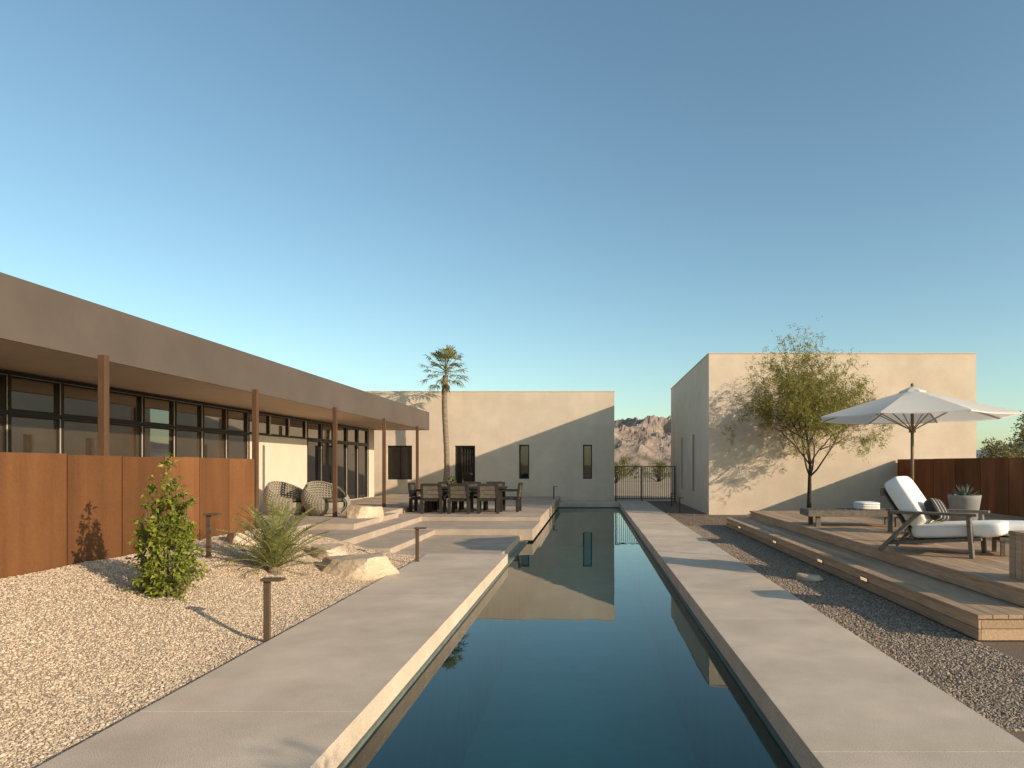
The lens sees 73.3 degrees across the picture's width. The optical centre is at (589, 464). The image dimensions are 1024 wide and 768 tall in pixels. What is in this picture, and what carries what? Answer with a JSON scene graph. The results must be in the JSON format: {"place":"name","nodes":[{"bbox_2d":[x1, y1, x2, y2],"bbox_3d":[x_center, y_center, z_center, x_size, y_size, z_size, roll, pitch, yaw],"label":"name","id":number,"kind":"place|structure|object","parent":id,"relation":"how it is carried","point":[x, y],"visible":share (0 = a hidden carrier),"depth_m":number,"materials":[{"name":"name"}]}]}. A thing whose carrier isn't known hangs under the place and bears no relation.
{"place":"outdoors","nodes":[
{"label":"outdoors","id":0,"kind":"place"},
{"bbox_2d":[0,529,421,767],"bbox_3d":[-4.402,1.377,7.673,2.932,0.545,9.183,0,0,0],"label":"gravel","id":1,"kind":"structure","parent":0,"point":[57,748],"depth_m":5.92,"materials":[{"name":"beige gravel"}]},
{"bbox_2d":[0,452,253,578],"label":"garden wall","id":2,"kind":"structure","parent":1,"relation":"on","point":[59,510],"depth_m":8.09,"materials":[{"name":"metal"}]},
{"bbox_2d":[124,452,210,601],"bbox_3d":[-4.443,0.714,7.214,0.828,1.696,0.755,0,0,42],"label":"shrub","id":3,"kind":"object","parent":1,"relation":"on","point":[152,568],"visible":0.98,"depth_m":7.12,"materials":[{"name":"green plant"}]},
{"bbox_2d":[203,513,221,558],"bbox_3d":[-4.947,0.942,8.950,0.195,0.616,0.100,0,0,0],"label":"path light","id":4,"kind":"object","parent":1,"relation":"on","point":[208,535],"visible":0.88,"depth_m":8.93,"materials":[{"name":"brown metal"}]},
{"bbox_2d":[225,532,260,546],"bbox_3d":[-5.311,1.176,10.373,0.650,0.347,0.518,0,0,0],"label":"boulder","id":5,"kind":"object","parent":1,"relation":"on","point":[231,538],"visible":0.34,"depth_m":10.23,"materials":[{"name":"stone"}]},
{"bbox_2d":[260,577,285,641],"bbox_3d":[-2.928,1.352,6.300,0.195,0.616,0.100,0,0,0],"label":"path light","id":6,"kind":"object","parent":1,"relation":"on","point":[266,581],"visible":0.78,"depth_m":6.28,"materials":[{"name":"brown metal"}]},
{"bbox_2d":[213,496,335,574],"bbox_3d":[-4.177,0.978,9.127,1.522,1.084,1.640,0,0,0],"label":"young palm","id":7,"kind":"object","parent":1,"relation":"on","point":[276,552],"visible":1,"depth_m":9.00,"materials":[{"name":"green plant"}]},
{"bbox_2d":[310,543,348,559],"bbox_3d":[-4.037,1.397,10.709,0.615,0.305,0.609,0,0,28],"label":"boulder","id":8,"kind":"object","parent":1,"relation":"on","point":[340,549],"visible":0.47,"depth_m":10.61,"materials":[{"name":"stone"}]},
{"bbox_2d":[318,552,398,579],"bbox_3d":[-3.389,1.502,9.905,1.289,0.416,0.706,0,0,-11],"label":"boulder","id":9,"kind":"object","parent":1,"relation":"on","point":[372,566],"visible":0.77,"depth_m":9.69,"materials":[{"name":"stone"}]},
{"bbox_2d":[36,554,507,767],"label":"walkway","id":10,"kind":"structure","parent":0,"point":[324,688],"depth_m":4.91,"materials":[{"name":"concrete"}]},
{"bbox_2d":[414,527,426,561],"bbox_3d":[-2.808,1.342,11.300,0.195,0.616,0.100,0,0,0],"label":"path light","id":11,"kind":"object","parent":10,"relation":"on","point":[416,544],"visible":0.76,"depth_m":11.28,"materials":[{"name":"brown metal"}]},
{"bbox_2d":[259,493,446,531],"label":"patio","id":12,"kind":"structure","parent":0,"point":[397,504],"depth_m":16.68,"materials":[{"name":"concrete"}]},
{"bbox_2d":[0,272,428,528],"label":"house","id":13,"kind":"structure","parent":12,"relation":"on","point":[79,376],"depth_m":12.47,"materials":[{"name":"paint"}]},
{"bbox_2d":[0,374,5,409],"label":"window","id":14,"kind":"structure","parent":13,"relation":"in","point":[2,377],"depth_m":10.05,"materials":[{"name":"clear glass"}]},
{"bbox_2d":[0,414,5,451],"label":"window","id":15,"kind":"structure","parent":13,"relation":"in","point":[2,416],"depth_m":10.05,"materials":[{"name":"clear glass"}]},
{"bbox_2d":[12,376,59,414],"bbox_3d":[-8.650,-1.070,10.613,0.070,0.512,0.955,0,0,0],"label":"window","id":16,"kind":"structure","parent":13,"relation":"in","point":[28,395],"depth_m":10.65,"materials":[{"name":"grey glass"}]},
{"bbox_2d":[12,415,59,452],"bbox_3d":[-8.650,-0.075,10.613,0.070,1.342,0.955,0,0,0],"label":"window","id":17,"kind":"structure","parent":13,"relation":"in","point":[30,434],"depth_m":10.65,"materials":[{"name":"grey glass"}]},
{"bbox_2d":[64,384,97,417],"bbox_3d":[-8.650,-1.070,11.627,0.070,0.512,0.955,0,0,0],"label":"window","id":18,"kind":"structure","parent":13,"relation":"in","point":[79,401],"depth_m":11.59,"materials":[{"name":"clear glass"}]},
{"bbox_2d":[64,419,97,454],"bbox_3d":[-8.650,-0.075,11.627,0.070,1.342,0.955,0,0,0],"label":"window","id":19,"kind":"structure","parent":13,"relation":"in","point":[80,437],"depth_m":11.59,"materials":[{"name":"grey glass"}]},
{"bbox_2d":[109,391,141,422],"bbox_3d":[-8.650,-1.070,12.640,0.070,0.512,0.955,0,0,0],"label":"window","id":20,"kind":"structure","parent":13,"relation":"in","point":[122,406],"depth_m":12.70,"materials":[{"name":"clear glass"}]},
{"bbox_2d":[109,423,141,456],"bbox_3d":[-8.650,-0.075,12.640,0.070,1.342,0.955,0,0,0],"label":"window","id":21,"kind":"structure","parent":13,"relation":"in","point":[124,440],"depth_m":12.72,"materials":[{"name":"glass"}]},
{"bbox_2d":[145,397,173,425],"bbox_3d":[-8.650,-1.070,13.653,0.070,0.512,0.955,0,0,0],"label":"window","id":22,"kind":"structure","parent":13,"relation":"in","point":[157,411],"depth_m":13.72,"materials":[{"name":"clear glass"}]},
{"bbox_2d":[145,426,173,456],"bbox_3d":[-8.650,-0.075,13.653,0.070,1.342,0.955,0,0,0],"label":"window","id":23,"kind":"structure","parent":13,"relation":"in","point":[159,442],"depth_m":13.69,"materials":[{"name":"clear glass"}]},
{"bbox_2d":[177,401,201,427],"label":"window","id":24,"kind":"structure","parent":13,"relation":"in","point":[188,414],"depth_m":14.75,"materials":[{"name":"clear glass"}]},
{"bbox_2d":[177,429,201,457],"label":"window","id":25,"kind":"structure","parent":13,"relation":"in","point":[189,442],"depth_m":14.75,"materials":[{"name":"clear glass"}]},
{"bbox_2d":[204,406,225,430],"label":"window","id":26,"kind":"structure","parent":13,"relation":"in","point":[214,417],"depth_m":15.73,"materials":[{"name":"clear glass"}]},
{"bbox_2d":[204,432,225,457],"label":"window","id":27,"kind":"structure","parent":13,"relation":"in","point":[214,443],"depth_m":15.73,"materials":[{"name":"clear glass"}]},
{"bbox_2d":[229,409,247,432],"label":"window","id":28,"kind":"structure","parent":13,"relation":"in","point":[238,420],"depth_m":16.81,"materials":[{"name":"clear glass"}]},
{"bbox_2d":[229,434,247,458],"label":"window","id":29,"kind":"structure","parent":13,"relation":"in","point":[238,444],"depth_m":16.81,"materials":[{"name":"clear glass"}]},
{"bbox_2d":[250,413,268,434],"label":"window","id":30,"kind":"structure","parent":13,"relation":"in","point":[263,419],"depth_m":18.03,"materials":[{"name":"clear glass"}]},
{"bbox_2d":[271,416,287,435],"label":"window","id":31,"kind":"structure","parent":13,"relation":"in","point":[279,425],"depth_m":19.03,"materials":[{"name":"clear glass"}]},
{"bbox_2d":[290,419,304,437],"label":"window","id":32,"kind":"structure","parent":13,"relation":"in","point":[297,427],"depth_m":20.19,"materials":[{"name":"clear glass"}]},
{"bbox_2d":[308,422,320,439],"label":"window","id":33,"kind":"structure","parent":13,"relation":"in","point":[314,429],"depth_m":21.44,"materials":[{"name":"clear glass"}]},
{"bbox_2d":[308,441,320,495],"bbox_3d":[-8.650,0.245,21.340,0.070,1.982,1.072,0,0,0],"label":"sliding door","id":34,"kind":"structure","parent":13,"relation":"in","point":[314,447],"depth_m":21.44,"materials":[{"name":"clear glass"}]},
{"bbox_2d":[323,424,332,440],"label":"window","id":35,"kind":"structure","parent":13,"relation":"in","point":[327,429],"depth_m":22.50,"materials":[{"name":"clear glass"}]},
{"bbox_2d":[323,442,332,496],"bbox_3d":[-8.650,0.245,22.476,0.070,1.982,1.072,0,0,0],"label":"sliding door","id":36,"kind":"structure","parent":13,"relation":"in","point":[327,446],"depth_m":22.59,"materials":[{"name":"clear glass"}]},
{"bbox_2d":[338,426,345,441],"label":"window","id":37,"kind":"structure","parent":13,"relation":"in","point":[341,430],"depth_m":23.77,"materials":[{"name":"clear glass"}]},
{"bbox_2d":[338,443,345,491],"bbox_3d":[-8.650,0.245,23.612,0.070,1.982,1.072,0,0,0],"label":"sliding door","id":38,"kind":"structure","parent":13,"relation":"in","point":[341,447],"depth_m":23.86,"materials":[{"name":"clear glass"}]},
{"bbox_2d":[348,428,356,442],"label":"window","id":39,"kind":"structure","parent":13,"relation":"in","point":[352,433],"depth_m":24.87,"materials":[{"name":"clear glass"}]},
{"bbox_2d":[348,444,356,498],"bbox_3d":[-8.650,0.245,24.748,0.070,1.982,1.072,0,0,0],"label":"sliding door","id":40,"kind":"structure","parent":13,"relation":"in","point":[352,449],"depth_m":24.87,"materials":[{"name":"glass"}]},
{"bbox_2d":[359,429,366,443],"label":"window","id":41,"kind":"structure","parent":13,"relation":"in","point":[362,433],"depth_m":25.97,"materials":[{"name":"clear glass"}]},
{"bbox_2d":[359,445,366,497],"bbox_3d":[-8.650,0.245,25.884,0.070,1.982,1.072,0,0,0],"label":"sliding door","id":42,"kind":"structure","parent":13,"relation":"in","point":[362,448],"depth_m":25.97,"materials":[{"name":"glass"}]},
{"bbox_2d":[263,481,306,515],"bbox_3d":[-7.635,0.835,17.216,1.053,0.850,1.183,0,0,25],"label":"wicker chair","id":43,"kind":"object","parent":12,"relation":"on","point":[294,492],"visible":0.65,"depth_m":17.02,"materials":[{"name":"beige wicker"}]},
{"bbox_2d":[301,481,350,515],"bbox_3d":[-6.679,0.835,17.224,1.053,0.850,1.183,0,0,40],"label":"wicker chair","id":44,"kind":"object","parent":12,"relation":"on","point":[309,498],"visible":0.91,"depth_m":17.06,"materials":[{"name":"beige wicker"}]},
{"bbox_2d":[345,505,383,520],"bbox_3d":[-5.401,1.158,16.383,0.880,0.385,0.496,0,0,-23],"label":"boulder","id":45,"kind":"object","parent":12,"relation":"on","point":[356,511],"visible":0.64,"depth_m":16.21,"materials":[{"name":"stone"}]},
{"bbox_2d":[416,345,470,481],"bbox_3d":[-6.119,-1.897,28.940,2.283,6.412,2.389,0,0,-32],"label":"palm tree","id":46,"kind":"object","parent":12,"relation":"on","point":[445,356],"visible":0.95,"depth_m":28.89,"materials":[{"name":"green plant"}]},
{"bbox_2d":[366,391,614,500],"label":"building","id":47,"kind":"structure","parent":12,"relation":"on","point":[539,443],"depth_m":30.30,"materials":[{"name":"paint"}]},
{"bbox_2d":[388,446,411,478],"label":"window","id":48,"kind":"structure","parent":47,"relation":"in","point":[399,457],"depth_m":30.42,"materials":[{"name":"brown metal"}]},
{"bbox_2d":[455,446,474,482],"bbox_3d":[-5.550,0.190,30.400,0.892,2.092,0.120,0,0,0],"label":"door","id":49,"kind":"structure","parent":47,"relation":"in","point":[464,455],"depth_m":30.42,"materials":[{"name":"brown metal"}]},
{"bbox_2d":[519,445,528,478],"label":"window","id":50,"kind":"structure","parent":47,"relation":"in","point":[523,449],"depth_m":30.42,"materials":[{"name":"glass"}]},
{"bbox_2d":[583,445,591,478],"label":"window","id":51,"kind":"structure","parent":47,"relation":"in","point":[587,449],"depth_m":30.42,"materials":[{"name":"glass"}]},
{"bbox_2d":[304,516,421,543],"bbox_3d":[-5.237,1.565,15.345,1.475,0.370,5.890,0,0,0],"label":"patio landing","id":52,"kind":"object","parent":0,"point":[358,535],"visible":0.34,"depth_m":14.37,"materials":[{"name":"concrete"}]},
{"bbox_2d":[396,535,519,555],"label":"sunken terrace","id":53,"kind":"structure","parent":0,"point":[470,544],"depth_m":13.99,"materials":[{"name":"concrete"}]},
{"bbox_2d":[355,530,434,552],"bbox_3d":[-4.048,1.567,14.107,0.895,0.115,3.574,0,0,0],"label":"terrace ledge","id":54,"kind":"object","parent":53,"relation":"on","point":[395,541],"visible":0.59,"depth_m":13.64,"materials":[{"name":"concrete"}]},
{"bbox_2d":[398,497,559,529],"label":"dining patio","id":55,"kind":"structure","parent":0,"point":[542,510],"depth_m":20.10,"materials":[{"name":"concrete"}]},
{"bbox_2d":[408,482,433,511],"bbox_3d":[-5.104,0.965,20.601,0.632,0.870,0.680,0,0,2],"label":"dining chair","id":56,"kind":"object","parent":55,"relation":"on","point":[412,488],"visible":0.67,"depth_m":20.38,"materials":[{"name":"brown wood"}]},
{"bbox_2d":[419,483,446,513],"bbox_3d":[-4.550,0.965,19.806,0.680,0.870,0.632,0,0,0],"label":"dining chair","id":57,"kind":"object","parent":55,"relation":"on","point":[431,491],"visible":1,"depth_m":19.54,"materials":[{"name":"brown wood"}]},
{"bbox_2d":[438,482,456,509],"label":"dining chair","id":58,"kind":"object","parent":55,"relation":"on","point":[443,483],"visible":0.17,"depth_m":21.63,"materials":[{"name":"brown wood"}]},
{"bbox_2d":[447,483,473,513],"bbox_3d":[-3.751,0.965,19.766,0.680,0.870,0.632,0,0,2],"label":"dining chair","id":59,"kind":"object","parent":55,"relation":"on","point":[458,491],"visible":1,"depth_m":19.50,"materials":[{"name":"brown wood"}]},
{"bbox_2d":[428,486,507,511],"bbox_3d":[-3.750,1.025,20.599,2.400,0.750,0.998,0,0,0],"label":"dining table","id":60,"kind":"object","parent":55,"relation":"on","point":[474,488],"visible":0.35,"depth_m":20.18,"materials":[{"name":"brown wood"}]},
{"bbox_2d":[445,474,455,485],"bbox_3d":[-4.198,0.462,20.600,0.304,0.372,0.300,0,0,17],"label":"centrepiece","id":61,"kind":"object","parent":60,"relation":"on","point":[448,481],"visible":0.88,"depth_m":20.56,"materials":[{"name":"green plant"}]},
{"bbox_2d":[459,482,480,509],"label":"dining chair","id":62,"kind":"object","parent":55,"relation":"on","point":[461,505],"visible":0.19,"depth_m":21.59,"materials":[{"name":"brown wood"}]},
{"bbox_2d":[476,483,500,513],"bbox_3d":[-2.947,0.965,19.806,0.680,0.870,0.632,0,0,-5],"label":"dining chair","id":63,"kind":"object","parent":55,"relation":"on","point":[487,491],"visible":1,"depth_m":19.53,"materials":[{"name":"brown wood"}]},
{"bbox_2d":[483,482,505,509],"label":"dining chair","id":64,"kind":"object","parent":55,"relation":"on","point":[485,505],"visible":0.18,"depth_m":21.66,"materials":[{"name":"brown wood"}]},
{"bbox_2d":[500,482,522,511],"bbox_3d":[-2.376,0.965,20.599,0.632,0.870,0.680,0,0,2],"label":"dining chair","id":65,"kind":"object","parent":55,"relation":"on","point":[517,498],"visible":0.97,"depth_m":20.33,"materials":[{"name":"brown wood"}]},
{"bbox_2d":[0,0,1023,449],"label":"sky","id":66,"kind":"structure","parent":0,"point":[617,196],"materials":[{"name":"blue"}]},
{"bbox_2d":[362,547,779,767],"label":"pool basin","id":67,"kind":"object","parent":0,"point":[574,657],"visible":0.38,"depth_m":9.45,"materials":[{"name":"liquid"}]},
{"bbox_2d":[337,507,800,767],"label":"waterline tile band","id":68,"kind":"object","parent":67,"relation":"attached to","point":[361,752],"visible":0.25,"depth_m":5.74,"materials":[{"name":"grey tile"}]},
{"bbox_2d":[523,508,645,547],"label":"pool water","id":69,"kind":"structure","parent":0,"point":[588,527],"depth_m":18.46,"materials":[{"name":"blue liquid"}]},
{"bbox_2d":[559,501,618,506],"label":"pool end walkway","id":70,"kind":"structure","parent":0,"point":[588,503],"depth_m":28.70,"materials":[{"name":"concrete"}]},
{"bbox_2d":[508,467,670,557],"bbox_3d":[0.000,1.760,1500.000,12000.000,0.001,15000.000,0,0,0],"label":"ground","id":71,"kind":"structure","parent":0,"point":[632,488],"depth_m":48.93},
{"bbox_2d":[397,521,539,539],"bbox_3d":[-2.913,1.629,17.099,3.165,0.258,2.397,0,0,0],"label":"patio step","id":72,"kind":"object","parent":71,"relation":"on","point":[527,530],"visible":0.76,"depth_m":16.37,"materials":[{"name":"concrete"}]},
{"bbox_2d":[614,461,630,482],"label":"desert bush","id":73,"kind":"object","parent":71,"relation":"on","point":[620,472],"visible":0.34,"depth_m":65.50,"materials":[{"name":"green plant"}]},
{"bbox_2d":[614,452,639,475],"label":"desert bush","id":74,"kind":"object","parent":71,"relation":"on","point":[624,460],"visible":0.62,"depth_m":109.75,"materials":[{"name":"green plant"}]},
{"bbox_2d":[614,467,670,477],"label":"desert scrub","id":75,"kind":"object","parent":71,"relation":"on","point":[631,475],"visible":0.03,"depth_m":101.67,"materials":[{"name":"green plant"}]},
{"bbox_2d":[615,466,675,500],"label":"gate","id":76,"kind":"structure","parent":71,"relation":"on","point":[616,498],"depth_m":30.59,"materials":[{"name":"brown metal"}]},
{"bbox_2d":[642,459,670,481],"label":"desert bush","id":77,"kind":"object","parent":71,"relation":"on","point":[658,463],"visible":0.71,"depth_m":71.97,"materials":[{"name":"green plant"}]},
{"bbox_2d":[898,457,1023,516],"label":"garden fence","id":78,"kind":"object","parent":71,"relation":"on","point":[997,483],"visible":0.53,"depth_m":17.68,"materials":[{"name":"metal"}]},
{"bbox_2d":[977,437,1023,457],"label":"desert bush","id":79,"kind":"object","parent":71,"relation":"on","point":[1003,451],"visible":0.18,"depth_m":29.92,"materials":[{"name":"green plant"}]},
{"bbox_2d":[994,411,1023,456],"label":"desert bush","id":80,"kind":"object","parent":71,"relation":"on","point":[1021,435],"visible":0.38,"depth_m":31.02,"materials":[{"name":"green plant"}]},
{"bbox_2d":[614,415,670,466],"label":"hills","id":81,"kind":"structure","parent":0,"point":[645,441],"depth_m":570.75,"materials":[{"name":"brown stone"}]},
{"bbox_2d":[618,501,1023,767],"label":"walkway","id":82,"kind":"structure","parent":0,"point":[823,690],"depth_m":5.12,"materials":[{"name":"concrete"}]},
{"bbox_2d":[647,501,1023,741],"bbox_3d":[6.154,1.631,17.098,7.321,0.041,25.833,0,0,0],"label":"gravel","id":83,"kind":"structure","parent":0,"point":[933,655],"depth_m":6.50,"materials":[{"name":"grey gravel"}]},
{"bbox_2d":[720,318,894,507],"bbox_3d":[6.404,-1.294,20.342,4.854,5.973,4.833,0,0,-28],"label":"desert tree","id":84,"kind":"object","parent":83,"relation":"on","point":[799,405],"visible":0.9,"depth_m":19.65,"materials":[{"name":"green plant"}]},
{"bbox_2d":[796,573,822,581],"bbox_3d":[3.127,1.591,9.720,0.319,0.089,0.444,0,0,-41],"label":"boulder","id":85,"kind":"object","parent":83,"relation":"on","point":[808,577],"visible":1,"depth_m":9.61,"materials":[{"name":"stone"}]},
{"bbox_2d":[671,353,976,514],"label":"building","id":86,"kind":"structure","parent":83,"relation":"on","point":[744,475],"depth_m":22.40,"materials":[{"name":"paint"}]},
{"bbox_2d":[726,511,1023,639],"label":"deck","id":87,"kind":"structure","parent":83,"relation":"on","point":[974,614],"depth_m":8.85,"materials":[{"name":"brown wood"}]},
{"bbox_2d":[800,508,899,526],"bbox_3d":[5.200,1.035,13.500,1.900,0.330,0.720,0,0,4],"label":"bench","id":88,"kind":"object","parent":87,"relation":"on","point":[816,513],"visible":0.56,"depth_m":13.19,"materials":[{"name":"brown wood"}]},
{"bbox_2d":[854,501,879,509],"bbox_3d":[5.450,0.799,13.450,0.396,0.152,0.480,0,0,0],"label":"towel","id":89,"kind":"object","parent":88,"relation":"on","point":[866,505],"visible":1,"depth_m":13.23,"materials":[{"name":"white fabric"}]},
{"bbox_2d":[821,383,1021,544],"bbox_3d":[4.980,-0.035,10.550,2.687,2.470,2.687,0,0,-27],"label":"umbrella","id":90,"kind":"object","parent":87,"relation":"on","point":[912,405],"visible":0.87,"depth_m":10.29,"materials":[{"name":"white fabric"}]},
{"bbox_2d":[878,476,1008,558],"bbox_3d":[4.835,0.680,9.321,1.506,1.043,0.910,0,0,40],"label":"lounge chair","id":91,"kind":"object","parent":87,"relation":"on","point":[904,497],"visible":0.96,"depth_m":9.23,"materials":[{"name":"white fabric"}]},
{"bbox_2d":[924,498,949,521],"bbox_3d":[4.738,0.615,9.323,0.400,0.310,0.241,8,-5,-40],"label":"throw pillow","id":92,"kind":"object","parent":91,"relation":"on","point":[933,505],"visible":0.88,"depth_m":9.22,"materials":[{"name":"fabric"}]},
{"bbox_2d":[947,494,981,520],"bbox_3d":[6.360,0.855,11.600,0.520,0.690,0.520,0,0,0],"label":"planter","id":93,"kind":"object","parent":87,"relation":"on","point":[963,502],"visible":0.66,"depth_m":11.42,"materials":[{"name":"grey concrete"}]},
{"bbox_2d":[949,484,978,495],"bbox_3d":[6.348,0.446,11.621,0.535,0.288,0.415,0,0,39],"label":"agave plant","id":94,"kind":"object","parent":93,"relation":"on","point":[964,491],"visible":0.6,"depth_m":11.55,"materials":[{"name":"green plant"}]},
{"bbox_2d":[992,520,1023,556],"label":"footstool","id":95,"kind":"object","parent":87,"relation":"on","point":[1015,525],"visible":0.35,"depth_m":8.92,"materials":[{"name":"white wood"}]},
{"bbox_2d":[1008,530,1023,580],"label":"side table","id":96,"kind":"object","parent":87,"relation":"on","point":[1016,554],"visible":1,"depth_m":7.17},
{"bbox_2d":[885,508,938,533],"bbox_3d":[5.720,0.993,12.100,0.680,0.415,0.592,0,0,-10],"label":"side table","id":97,"kind":"object","parent":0,"point":[890,522],"visible":0.12,"depth_m":12.26,"materials":[{"name":"brown wood"}]},
{"bbox_2d":[976,442,1023,457],"bbox_3d":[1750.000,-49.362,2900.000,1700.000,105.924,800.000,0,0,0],"label":"hills","id":98,"kind":"structure","parent":0,"point":[978,452],"depth_m":2818.10,"materials":[{"name":"stone"}]}
]}

